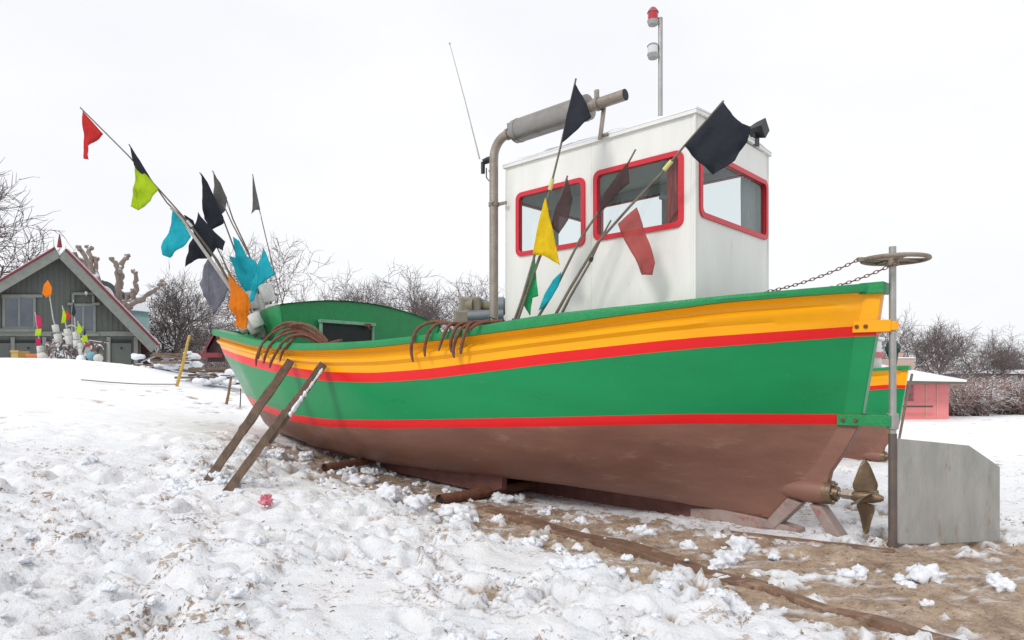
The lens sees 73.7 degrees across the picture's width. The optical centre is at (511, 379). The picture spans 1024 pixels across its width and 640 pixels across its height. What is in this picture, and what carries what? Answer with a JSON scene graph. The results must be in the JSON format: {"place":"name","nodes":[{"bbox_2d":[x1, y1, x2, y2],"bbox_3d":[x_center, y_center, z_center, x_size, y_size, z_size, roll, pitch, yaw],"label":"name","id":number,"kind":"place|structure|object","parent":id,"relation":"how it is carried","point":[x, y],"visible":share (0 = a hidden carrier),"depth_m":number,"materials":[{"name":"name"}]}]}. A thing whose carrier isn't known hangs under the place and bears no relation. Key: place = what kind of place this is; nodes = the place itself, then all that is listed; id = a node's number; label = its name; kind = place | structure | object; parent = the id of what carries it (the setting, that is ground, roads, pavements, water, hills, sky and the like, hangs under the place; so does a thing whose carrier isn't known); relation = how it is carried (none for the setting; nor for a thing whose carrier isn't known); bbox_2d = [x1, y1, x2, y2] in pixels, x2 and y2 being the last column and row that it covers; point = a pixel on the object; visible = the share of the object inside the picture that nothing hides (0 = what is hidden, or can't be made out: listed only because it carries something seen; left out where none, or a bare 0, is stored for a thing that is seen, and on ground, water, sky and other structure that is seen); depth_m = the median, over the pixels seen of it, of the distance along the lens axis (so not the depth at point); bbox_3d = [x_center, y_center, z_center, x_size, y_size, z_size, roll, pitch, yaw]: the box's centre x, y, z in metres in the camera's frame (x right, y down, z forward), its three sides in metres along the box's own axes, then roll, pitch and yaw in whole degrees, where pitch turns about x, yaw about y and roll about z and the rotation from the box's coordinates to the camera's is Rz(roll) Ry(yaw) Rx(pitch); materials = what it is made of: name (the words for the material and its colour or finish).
{"place":"outdoors","nodes":[
{"label":"outdoors","id":0,"kind":"place"},
{"bbox_2d":[0,358,1023,639],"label":"snowy beach","id":1,"kind":"structure","parent":0,"point":[128,424],"depth_m":4.69,"materials":[{"name":"snow"}]},
{"bbox_2d":[10,350,28,357],"bbox_3d":[-14.721,-0.672,20.430,0.242,0.394,0.500,0,0,0],"label":"fish crate","id":2,"kind":"object","parent":1,"relation":"on","point":[17,354],"visible":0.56,"depth_m":20.22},
{"bbox_2d":[25,354,36,357],"bbox_3d":[-14.216,-0.609,20.430,0.343,0.318,0.500,0,0,0],"label":"fish crate","id":3,"kind":"object","parent":1,"relation":"on","point":[31,355],"visible":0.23,"depth_m":20.18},
{"bbox_2d":[0,157,76,277],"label":"bare tree","id":4,"kind":"object","parent":1,"relation":"on","point":[13,226],"visible":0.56,"depth_m":41.98,"materials":[{"name":"brown plant"}]},
{"bbox_2d":[34,312,43,355],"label":"marker buoy","id":5,"kind":"object","parent":1,"relation":"on","point":[40,348],"visible":0.94,"depth_m":18.54,"materials":[{"name":"pink fabric"}]},
{"bbox_2d":[37,352,47,357],"bbox_3d":[-12.684,-0.623,18.450,0.240,0.240,0.234,0,0,0],"label":"round float","id":6,"kind":"object","parent":1,"relation":"on","point":[42,355],"visible":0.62,"depth_m":18.37,"materials":[{"name":"plastic"}]},
{"bbox_2d":[44,333,108,361],"bbox_3d":[-12.125,-0.691,18.980,2.134,1.250,1.384,0,0,0],"label":"snowy gear","id":7,"kind":"object","parent":1,"relation":"on","point":[58,347],"visible":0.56,"depth_m":18.79,"materials":[{"name":"snow"}]},
{"bbox_2d":[42,280,62,344],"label":"marker buoy","id":8,"kind":"object","parent":7,"relation":"on","point":[47,290],"visible":1,"depth_m":18.56,"materials":[{"name":"plastic"}]},
{"bbox_2d":[61,305,72,344],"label":"marker buoy","id":9,"kind":"object","parent":7,"relation":"on","point":[67,332],"visible":1,"depth_m":18.57,"materials":[{"name":"plastic"}]},
{"bbox_2d":[72,300,79,349],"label":"marker buoy","id":10,"kind":"object","parent":7,"relation":"on","point":[76,337],"visible":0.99,"depth_m":18.58,"materials":[{"name":"plastic"}]},
{"bbox_2d":[76,321,84,354],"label":"marker buoy","id":11,"kind":"object","parent":7,"relation":"on","point":[80,344],"visible":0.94,"depth_m":18.57,"materials":[{"name":"fabric"}]},
{"bbox_2d":[0,234,159,364],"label":"gabled house","id":12,"kind":"structure","parent":1,"relation":"on","point":[103,313],"depth_m":30.95,"materials":[{"name":"grey wood"}]},
{"bbox_2d":[0,340,10,357],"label":"door","id":13,"kind":"structure","parent":12,"relation":"in","point":[5,348],"depth_m":29.86,"materials":[{"name":"grey wood"}]},
{"bbox_2d":[0,298,36,331],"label":"window","id":14,"kind":"structure","parent":12,"relation":"in","point":[18,315],"depth_m":30.11,"materials":[{"name":"grey glass"}]},
{"bbox_2d":[15,340,41,353],"bbox_3d":[-21.453,-0.541,30.297,1.023,2.482,0.173,0,0,-33],"label":"door","id":15,"kind":"structure","parent":12,"relation":"in","point":[31,347],"depth_m":30.28,"materials":[{"name":"grey wood"}]},
{"bbox_2d":[46,340,74,358],"bbox_3d":[-20.456,-0.560,30.944,1.100,2.521,0.173,0,0,-33],"label":"door","id":16,"kind":"structure","parent":12,"relation":"in","point":[47,346],"depth_m":30.97,"materials":[{"name":"wood"}]},
{"bbox_2d":[71,304,98,335],"bbox_3d":[-19.720,-2.758,31.410,1.225,1.550,0.196,0,0,-33],"label":"window","id":17,"kind":"structure","parent":12,"relation":"in","point":[85,315],"depth_m":31.49,"materials":[{"name":"grey glass"}]},
{"bbox_2d":[111,340,131,364],"bbox_3d":[-18.451,-0.596,32.246,0.843,2.592,0.175,0,0,-33],"label":"door","id":18,"kind":"structure","parent":12,"relation":"in","point":[121,353],"depth_m":32.26,"materials":[{"name":"grey wood"}]},
{"bbox_2d":[52,324,108,361],"bbox_3d":[-12.006,-0.890,19.000,1.588,1.307,0.044,0,0,0],"label":"steel rack","id":19,"kind":"object","parent":1,"relation":"on","point":[72,325],"visible":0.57,"depth_m":18.98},
{"bbox_2d":[76,355,85,359],"bbox_3d":[-11.647,-0.553,18.450,0.240,0.240,0.234,0,0,0],"label":"round float","id":20,"kind":"object","parent":1,"relation":"on","point":[80,357],"visible":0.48,"depth_m":18.37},
{"bbox_2d":[72,244,101,282],"bbox_3d":[-22.246,-3.375,35.852,1.495,7.670,1.158,0,0,0],"label":"pollarded tree","id":21,"kind":"object","parent":1,"relation":"on","point":[88,263],"visible":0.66,"depth_m":35.71,"materials":[{"name":"brown plant"}]},
{"bbox_2d":[82,326,91,360],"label":"marker buoy","id":22,"kind":"object","parent":1,"relation":"on","point":[85,340],"visible":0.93,"depth_m":18.56,"materials":[{"name":"yellow fabric"}]},
{"bbox_2d":[86,351,95,359],"bbox_3d":[-11.370,-0.646,18.450,0.240,0.240,0.234,0,0,0],"label":"round float","id":23,"kind":"object","parent":1,"relation":"on","point":[90,355],"visible":0.95,"depth_m":18.37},
{"bbox_2d":[93,354,102,361],"bbox_3d":[-11.185,-0.577,18.450,0.240,0.240,0.234,0,0,0],"label":"round float","id":24,"kind":"object","parent":1,"relation":"on","point":[98,357],"visible":0.77,"depth_m":18.37,"materials":[{"name":"plastic"}]},
{"bbox_2d":[109,253,130,302],"bbox_3d":[-21.018,-3.171,36.355,0.913,7.295,1.150,0,0,0],"label":"pollarded tree","id":25,"kind":"object","parent":1,"relation":"on","point":[119,275],"visible":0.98,"depth_m":36.23,"materials":[{"name":"brown plant"}]},
{"bbox_2d":[101,280,154,363],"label":"teal house","id":26,"kind":"structure","parent":1,"relation":"on","point":[140,312],"depth_m":39.00,"materials":[{"name":"stone"}]},
{"bbox_2d":[81,379,175,384],"bbox_3d":[-7.868,0.050,14.171,0.200,0.119,1.863,0,0,40],"label":"ground rope","id":27,"kind":"object","parent":1,"relation":"on","point":[128,383],"visible":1,"depth_m":14.02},
{"bbox_2d":[122,269,164,312],"bbox_3d":[-19.728,-2.652,36.471,1.358,6.281,1.731,0,0,33],"label":"pollarded tree","id":28,"kind":"object","parent":1,"relation":"on","point":[130,300],"visible":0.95,"depth_m":35.95,"materials":[{"name":"brown plant"}]},
{"bbox_2d":[131,351,203,370],"bbox_3d":[-8.728,-0.472,17.360,2.095,0.506,1.267,0,0,15],"label":"board stack","id":29,"kind":"object","parent":1,"relation":"on","point":[169,363],"visible":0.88,"depth_m":17.12,"materials":[{"name":"brown wood"}]},
{"bbox_2d":[155,330,206,358],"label":"bare tree","id":30,"kind":"object","parent":1,"relation":"on","point":[179,345],"visible":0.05,"depth_m":52.06,"materials":[{"name":"brown plant"}]},
{"bbox_2d":[138,265,226,370],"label":"bare tree","id":31,"kind":"object","parent":1,"relation":"on","point":[182,317],"visible":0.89,"depth_m":42.22,"materials":[{"name":"brown plant"}]},
{"bbox_2d":[175,335,190,386],"bbox_3d":[-7.220,-0.343,14.943,0.377,1.271,0.070,0,0,0],"label":"yellow stake","id":32,"kind":"object","parent":1,"relation":"on","point":[182,362],"visible":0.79,"depth_m":14.92,"materials":[{"name":"paint"}]},
{"bbox_2d":[148,298,221,358],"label":"bare tree","id":33,"kind":"object","parent":1,"relation":"on","point":[162,349],"visible":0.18,"depth_m":48.47,"materials":[{"name":"brown plant"}]},
{"bbox_2d":[177,344,225,373],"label":"brown shrub","id":34,"kind":"object","parent":1,"relation":"on","point":[199,349],"visible":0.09,"depth_m":43.16,"materials":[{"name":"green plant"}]},
{"bbox_2d":[174,367,239,385],"bbox_3d":[-6.873,-0.072,15.891,2.326,0.449,1.186,0,0,0],"label":"board stack","id":35,"kind":"object","parent":1,"relation":"on","point":[206,376],"visible":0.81,"depth_m":15.69,"materials":[{"name":"brown wood"}]},
{"bbox_2d":[181,315,238,351],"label":"bare tree","id":36,"kind":"object","parent":1,"relation":"on","point":[210,334],"visible":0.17,"depth_m":49.06,"materials":[{"name":"brown plant"}]},
{"bbox_2d":[199,335,224,361],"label":"net shed","id":37,"kind":"structure","parent":1,"relation":"on","point":[214,351],"depth_m":26.00,"materials":[{"name":"wood"}]},
{"bbox_2d":[198,350,229,370],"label":"brown shrub","id":38,"kind":"object","parent":1,"relation":"on","point":[227,365],"visible":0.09,"depth_m":41.20,"materials":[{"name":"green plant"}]},
{"bbox_2d":[201,359,229,369],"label":"brown shrub","id":39,"kind":"object","parent":1,"relation":"on","point":[217,365],"depth_m":41.71,"materials":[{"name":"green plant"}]},
{"bbox_2d":[220,375,231,403],"bbox_3d":[-5.894,0.277,14.103,0.239,0.753,0.060,0,0,0],"label":"wooden post","id":40,"kind":"object","parent":1,"relation":"on","point":[228,392],"visible":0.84,"depth_m":14.08,"materials":[{"name":"brown wood"}]},
{"bbox_2d":[204,358,293,480],"bbox_3d":[-2.755,0.357,7.297,0.129,1.232,2.032,0,0,4],"label":"wooden prop","id":41,"kind":"object","parent":1,"relation":"on","point":[265,397],"visible":0.95,"depth_m":7.21,"materials":[{"name":"brown wood"}]},
{"bbox_2d":[258,494,273,505],"bbox_3d":[-2.022,0.992,5.616,0.106,0.115,0.129,0,0,17],"label":"crumpled wrapper","id":42,"kind":"object","parent":1,"relation":"on","point":[266,499],"visible":1,"depth_m":5.59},
{"bbox_2d":[186,231,347,369],"bbox_3d":[-11.340,-3.326,31.411,7.278,7.996,8.361,0,0,35],"label":"bare tree","id":43,"kind":"object","parent":1,"relation":"on","point":[235,278],"visible":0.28,"depth_m":30.85,"materials":[{"name":"brown plant"}]},
{"bbox_2d":[222,362,326,490],"bbox_3d":[-2.362,0.432,6.960,0.142,1.280,1.789,0,0,14],"label":"wooden prop","id":44,"kind":"object","parent":1,"relation":"on","point":[273,431],"visible":0.98,"depth_m":6.87,"materials":[{"name":"brown wood"}]},
{"bbox_2d":[321,458,375,470],"bbox_3d":[-1.698,1.011,8.681,0.096,0.093,1.900,0,0,29],"label":"roller log","id":45,"kind":"object","parent":1,"relation":"on","point":[342,464],"visible":0.56,"depth_m":8.11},
{"bbox_2d":[327,270,386,304],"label":"bare tree","id":46,"kind":"object","parent":1,"relation":"on","point":[357,294],"visible":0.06,"depth_m":42.96,"materials":[{"name":"brown plant"}]},
{"bbox_2d":[316,262,398,304],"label":"bare tree","id":47,"kind":"object","parent":1,"relation":"on","point":[380,296],"visible":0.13,"depth_m":45.99,"materials":[{"name":"brown plant"}]},
{"bbox_2d":[389,279,453,330],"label":"bare tree","id":48,"kind":"object","parent":1,"relation":"on","point":[431,301],"visible":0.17,"depth_m":49.89,"materials":[{"name":"brown plant"}]},
{"bbox_2d":[371,258,504,332],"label":"bare tree","id":49,"kind":"object","parent":1,"relation":"on","point":[428,314],"visible":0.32,"depth_m":42.52,"materials":[{"name":"brown plant"}]},
{"bbox_2d":[436,481,534,503],"bbox_3d":[0.067,1.190,7.591,0.115,0.112,2.300,0,0,43],"label":"roller log","id":50,"kind":"object","parent":1,"relation":"on","point":[466,495],"visible":0.58,"depth_m":7.08,"materials":[{"name":"wood"}]},
{"bbox_2d":[0,437,1016,639],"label":"snow lumps","id":51,"kind":"object","parent":1,"relation":"on","point":[919,573],"visible":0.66,"depth_m":4.87,"materials":[{"name":"snow"}]},
{"bbox_2d":[28,447,1019,639],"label":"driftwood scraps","id":52,"kind":"object","parent":1,"relation":"on","point":[503,568],"visible":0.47,"depth_m":4.27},
{"bbox_2d":[212,6,999,547],"bbox_3d":[-0.911,-1.151,8.863,11.692,5.011,3.342,0,0,44],"label":"fishing boat","id":53,"kind":"object","parent":1,"relation":"on","point":[704,372],"visible":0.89,"depth_m":6.01,"materials":[{"name":"green paint"}]},
{"bbox_2d":[80,107,266,338],"bbox_3d":[-4.550,-2.059,9.304,2.311,2.990,0.179,0,0,-25],"label":"marker buoy","id":54,"kind":"object","parent":53,"relation":"on","point":[93,133],"visible":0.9,"depth_m":8.92,"materials":[{"name":"fabric"}]},
{"bbox_2d":[128,144,262,335],"bbox_3d":[-4.302,-1.864,9.366,1.676,2.490,0.180,0,0,-22],"label":"marker buoy","id":55,"kind":"object","parent":53,"relation":"on","point":[145,189],"visible":0.91,"depth_m":9.08,"materials":[{"name":"fabric"}]},
{"bbox_2d":[161,207,256,331],"bbox_3d":[-4.087,-1.480,9.257,1.203,1.635,0.106,0,0,-22],"label":"marker buoy","id":56,"kind":"object","parent":53,"relation":"on","point":[178,236],"visible":0.96,"depth_m":9.12,"materials":[{"name":"teal fabric"}]},
{"bbox_2d":[184,215,249,334],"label":"marker buoy","id":57,"kind":"object","parent":53,"relation":"on","point":[214,287],"visible":0.69,"depth_m":9.86,"materials":[{"name":"fabric"}]},
{"bbox_2d":[185,212,253,329],"bbox_3d":[-4.046,-1.478,9.585,0.954,1.658,0.265,0,0,-34],"label":"marker buoy","id":58,"kind":"object","parent":53,"relation":"on","point":[212,239],"visible":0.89,"depth_m":9.44,"materials":[{"name":"fabric"}]},
{"bbox_2d":[199,172,260,314],"bbox_3d":[-3.975,-1.785,9.741,0.898,2.208,0.223,0,0,-36],"label":"marker buoy","id":59,"kind":"object","parent":53,"relation":"on","point":[213,216],"visible":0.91,"depth_m":9.60,"materials":[{"name":"fabric"}]},
{"bbox_2d":[212,171,268,310],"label":"marker buoy","id":60,"kind":"object","parent":53,"relation":"on","point":[219,195],"visible":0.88,"depth_m":9.65,"materials":[{"name":"fabric"}]},
{"bbox_2d":[223,263,264,336],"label":"marker buoy","id":61,"kind":"object","parent":53,"relation":"on","point":[239,305],"visible":1,"depth_m":9.24,"materials":[{"name":"fabric"}]},
{"bbox_2d":[223,205,278,308],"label":"marker buoy","id":62,"kind":"object","parent":53,"relation":"on","point":[244,265],"visible":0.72,"depth_m":9.79,"materials":[{"name":"fabric"}]},
{"bbox_2d":[249,174,282,303],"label":"marker buoy","id":63,"kind":"object","parent":53,"relation":"on","point":[264,272],"visible":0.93,"depth_m":9.52,"materials":[{"name":"fabric"}]},
{"bbox_2d":[255,324,342,365],"bbox_3d":[-2.662,-0.428,8.294,1.854,0.502,0.122,0,0,40],"label":"grapnel","id":64,"kind":"object","parent":53,"relation":"on","point":[267,337],"visible":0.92,"depth_m":8.33,"materials":[{"name":"metal"}]},
{"bbox_2d":[271,321,328,360],"bbox_3d":[-2.542,-0.469,8.168,1.245,0.483,0.125,0,0,35],"label":"grapnel","id":65,"kind":"object","parent":53,"relation":"on","point":[301,324],"visible":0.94,"depth_m":8.14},
{"bbox_2d":[263,328,338,367],"bbox_3d":[-2.587,-0.391,8.219,1.576,0.489,0.111,0,0,38],"label":"grapnel","id":66,"kind":"object","parent":53,"relation":"on","point":[286,339],"visible":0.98,"depth_m":8.34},
{"bbox_2d":[410,320,462,361],"bbox_3d":[-0.719,-0.383,6.690,0.668,0.418,0.205,0,0,33],"label":"grapnel","id":67,"kind":"object","parent":53,"relation":"on","point":[449,324],"visible":0.96,"depth_m":6.68,"materials":[{"name":"metal"}]},
{"bbox_2d":[449,319,489,357],"bbox_3d":[-0.400,-0.392,6.501,0.402,0.372,0.141,0,0,0],"label":"grapnel","id":68,"kind":"object","parent":53,"relation":"on","point":[454,341],"visible":0.85,"depth_m":6.46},
{"bbox_2d":[460,319,504,353],"bbox_3d":[-0.281,-0.405,6.406,0.407,0.331,0.177,0,0,-13],"label":"grapnel","id":69,"kind":"object","parent":53,"relation":"on","point":[475,323],"visible":1,"depth_m":6.40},
{"bbox_2d":[524,256,538,314],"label":"marker buoy","id":70,"kind":"object","parent":53,"relation":"on","point":[533,292],"visible":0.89,"depth_m":6.27,"materials":[{"name":"fabric"}]},
{"bbox_2d":[517,176,572,318],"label":"marker buoy","id":71,"kind":"object","parent":53,"relation":"on","point":[561,213],"visible":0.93,"depth_m":6.08,"materials":[{"name":"fabric"}]},
{"bbox_2d":[513,78,590,319],"bbox_3d":[0.322,-1.553,6.098,0.840,2.149,0.094,0,0,33],"label":"marker buoy","id":72,"kind":"object","parent":53,"relation":"on","point":[578,115],"visible":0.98,"depth_m":6.08,"materials":[{"name":"fabric"}]},
{"bbox_2d":[537,149,635,315],"bbox_3d":[0.630,-1.244,5.974,0.950,1.403,0.081,0,0,26],"label":"marker buoy","id":73,"kind":"object","parent":53,"relation":"on","point":[621,181],"visible":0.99,"depth_m":5.89,"materials":[{"name":"fabric"}]},
{"bbox_2d":[561,220,611,312],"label":"marker buoy","id":74,"kind":"object","parent":53,"relation":"on","point":[579,280],"visible":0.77,"depth_m":6.06,"materials":[{"name":"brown wood"}]},
{"bbox_2d":[555,100,750,312],"bbox_3d":[1.079,-1.342,5.616,1.746,1.619,0.101,0,0,34],"label":"marker buoy","id":75,"kind":"object","parent":53,"relation":"on","point":[716,141],"visible":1,"depth_m":5.31,"materials":[{"name":"fabric"}]},
{"bbox_2d":[476,505,767,589],"bbox_3d":[0.643,1.293,5.451,0.191,0.142,2.971,0,0,-39],"label":"skid plank","id":76,"kind":"object","parent":1,"relation":"on","point":[633,548],"visible":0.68,"depth_m":5.17,"materials":[{"name":"brown wood"}]},
{"bbox_2d":[721,529,894,553],"bbox_3d":[2.311,1.307,5.439,1.285,0.073,0.120,0,0,33],"label":"skid plank","id":77,"kind":"object","parent":1,"relation":"on","point":[868,548],"visible":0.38,"depth_m":5.39,"materials":[{"name":"brown wood"}]},
{"bbox_2d":[741,580,959,639],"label":"skid plank","id":78,"kind":"object","parent":1,"relation":"on","point":[886,624],"visible":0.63,"depth_m":3.77,"materials":[{"name":"brown wood"}]},
{"bbox_2d":[843,337,910,461],"bbox_3d":[3.172,0.504,16.158,11.067,2.632,3.341,0,0,43],"label":"fishing boat","id":79,"kind":"object","parent":1,"relation":"on","point":[870,443],"visible":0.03,"depth_m":12.55,"materials":[{"name":"green paint"}]},
{"bbox_2d":[885,341,900,365],"bbox_3d":[7.014,-0.480,12.560,0.245,0.561,0.246,0,0,0],"label":"net bundle","id":80,"kind":"object","parent":79,"relation":"on","point":[898,348],"visible":0.32,"depth_m":12.51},
{"bbox_2d":[898,374,912,438],"bbox_3d":[6.978,0.508,12.104,0.056,1.235,0.278,0,0,-32],"label":"leaning stick","id":81,"kind":"object","parent":1,"relation":"on","point":[905,405],"visible":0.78,"depth_m":12.10,"materials":[{"name":"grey wood"}]},
{"bbox_2d":[882,349,971,419],"bbox_3d":[17.604,0.229,33.400,5.371,3.542,6.800,0,0,0],"label":"pink hut","id":82,"kind":"object","parent":1,"relation":"on","point":[928,397],"visible":0.39,"depth_m":31.00,"materials":[{"name":"wood"}]},
{"bbox_2d":[904,386,913,400],"bbox_3d":[17.941,0.620,30.974,0.542,0.698,0.048,0,0,0],"label":"window","id":83,"kind":"structure","parent":82,"relation":"in","point":[911,395],"depth_m":30.95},
{"bbox_2d":[879,302,985,379],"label":"bare tree","id":84,"kind":"object","parent":1,"relation":"on","point":[902,342],"visible":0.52,"depth_m":45.74,"materials":[{"name":"brown plant"}]},
{"bbox_2d":[909,314,979,375],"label":"bare tree","id":85,"kind":"object","parent":1,"relation":"on","point":[927,367],"visible":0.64,"depth_m":49.88,"materials":[{"name":"brown plant"}]},
{"bbox_2d":[949,385,978,415],"bbox_3d":[21.755,1.032,33.758,2.499,1.688,2.534,0,0,44],"label":"brown shrub","id":86,"kind":"object","parent":1,"relation":"on","point":[965,397],"visible":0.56,"depth_m":33.20,"materials":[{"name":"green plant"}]},
{"bbox_2d":[914,324,1020,380],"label":"bare tree","id":87,"kind":"object","parent":1,"relation":"on","point":[1001,359],"visible":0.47,"depth_m":53.11,"materials":[{"name":"brown plant"}]},
{"bbox_2d":[949,385,986,415],"bbox_3d":[21.993,1.038,33.560,2.480,1.674,2.514,0,0,42],"label":"brown shrub","id":88,"kind":"object","parent":1,"relation":"on","point":[967,409],"visible":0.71,"depth_m":33.10,"materials":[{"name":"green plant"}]},
{"bbox_2d":[949,381,992,413],"bbox_3d":[23.197,0.897,35.338,2.918,1.944,2.878,0,0,7],"label":"brown shrub","id":89,"kind":"object","parent":1,"relation":"on","point":[964,387],"visible":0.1,"depth_m":35.06,"materials":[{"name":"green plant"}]},
{"bbox_2d":[921,370,1023,387],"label":"building","id":90,"kind":"structure","parent":1,"relation":"on","point":[1020,372],"depth_m":62.00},
{"bbox_2d":[949,382,1010,415],"bbox_3d":[22.955,0.953,33.569,2.772,1.847,2.735,0,0,-5],"label":"brown shrub","id":91,"kind":"object","parent":1,"relation":"on","point":[977,406],"visible":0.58,"depth_m":33.14,"materials":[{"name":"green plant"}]},
{"bbox_2d":[952,374,1011,387],"bbox_3d":[26.768,0.753,38.456,3.266,2.206,3.311,0,0,-15],"label":"brown shrub","id":92,"kind":"object","parent":1,"relation":"on","point":[985,381],"visible":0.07,"depth_m":38.23,"materials":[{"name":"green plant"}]},
{"bbox_2d":[960,385,1018,415],"bbox_3d":[23.213,1.025,33.356,2.536,1.689,2.501,0,0,16],"label":"brown shrub","id":93,"kind":"object","parent":1,"relation":"on","point":[992,407],"visible":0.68,"depth_m":32.95,"materials":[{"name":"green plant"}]},
{"bbox_2d":[957,330,1023,381],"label":"bare tree","id":94,"kind":"object","parent":1,"relation":"on","point":[1013,367],"visible":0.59,"depth_m":53.96,"materials":[{"name":"brown plant"}]},
{"bbox_2d":[963,376,1020,389],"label":"brown shrub","id":95,"kind":"object","parent":1,"relation":"on","point":[997,380],"visible":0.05,"depth_m":37.82,"materials":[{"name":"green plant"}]},
{"bbox_2d":[967,379,1021,413],"bbox_3d":[24.401,0.886,35.293,2.933,1.954,2.893,0,0,-7],"label":"brown shrub","id":96,"kind":"object","parent":1,"relation":"on","point":[990,384],"visible":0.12,"depth_m":35.07,"materials":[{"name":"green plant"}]},
{"bbox_2d":[974,376,1021,387],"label":"brown shrub","id":97,"kind":"object","parent":1,"relation":"on","point":[1009,381],"visible":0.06,"depth_m":39.23,"materials":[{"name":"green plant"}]},
{"bbox_2d":[979,384,1018,413],"bbox_3d":[25.089,0.994,35.063,2.584,1.721,2.548,0,0,-17],"label":"brown shrub","id":98,"kind":"object","parent":1,"relation":"on","point":[1004,397],"visible":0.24,"depth_m":34.34,"materials":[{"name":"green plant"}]},
{"bbox_2d":[983,380,1023,414],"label":"brown shrub","id":99,"kind":"object","parent":1,"relation":"on","point":[1001,411],"visible":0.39,"depth_m":34.32,"materials":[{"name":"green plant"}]},
{"bbox_2d":[991,344,1023,369],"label":"bare tree","id":100,"kind":"object","parent":1,"relation":"on","point":[1013,359],"visible":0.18,"depth_m":65.08,"materials":[{"name":"brown plant"}]},
{"bbox_2d":[991,376,1023,385],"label":"brown shrub","id":101,"kind":"object","parent":1,"relation":"on","point":[1018,381],"visible":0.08,"depth_m":38.22,"materials":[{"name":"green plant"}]},
{"bbox_2d":[999,382,1023,414],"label":"brown shrub","id":102,"kind":"object","parent":1,"relation":"on","point":[1012,395],"visible":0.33,"depth_m":34.22,"materials":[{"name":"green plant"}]},
{"bbox_2d":[1006,384,1023,414],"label":"brown shrub","id":103,"kind":"object","parent":1,"relation":"on","point":[1020,408],"visible":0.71,"depth_m":34.03,"materials":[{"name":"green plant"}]},
{"bbox_2d":[0,0,1023,370],"label":"sky","id":104,"kind":"structure","parent":0,"point":[898,123],"materials":[{"name":"white"}]},
{"bbox_2d":[156,347,1023,370],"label":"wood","id":105,"kind":"object","parent":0,"point":[915,369],"depth_m":80.39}
]}

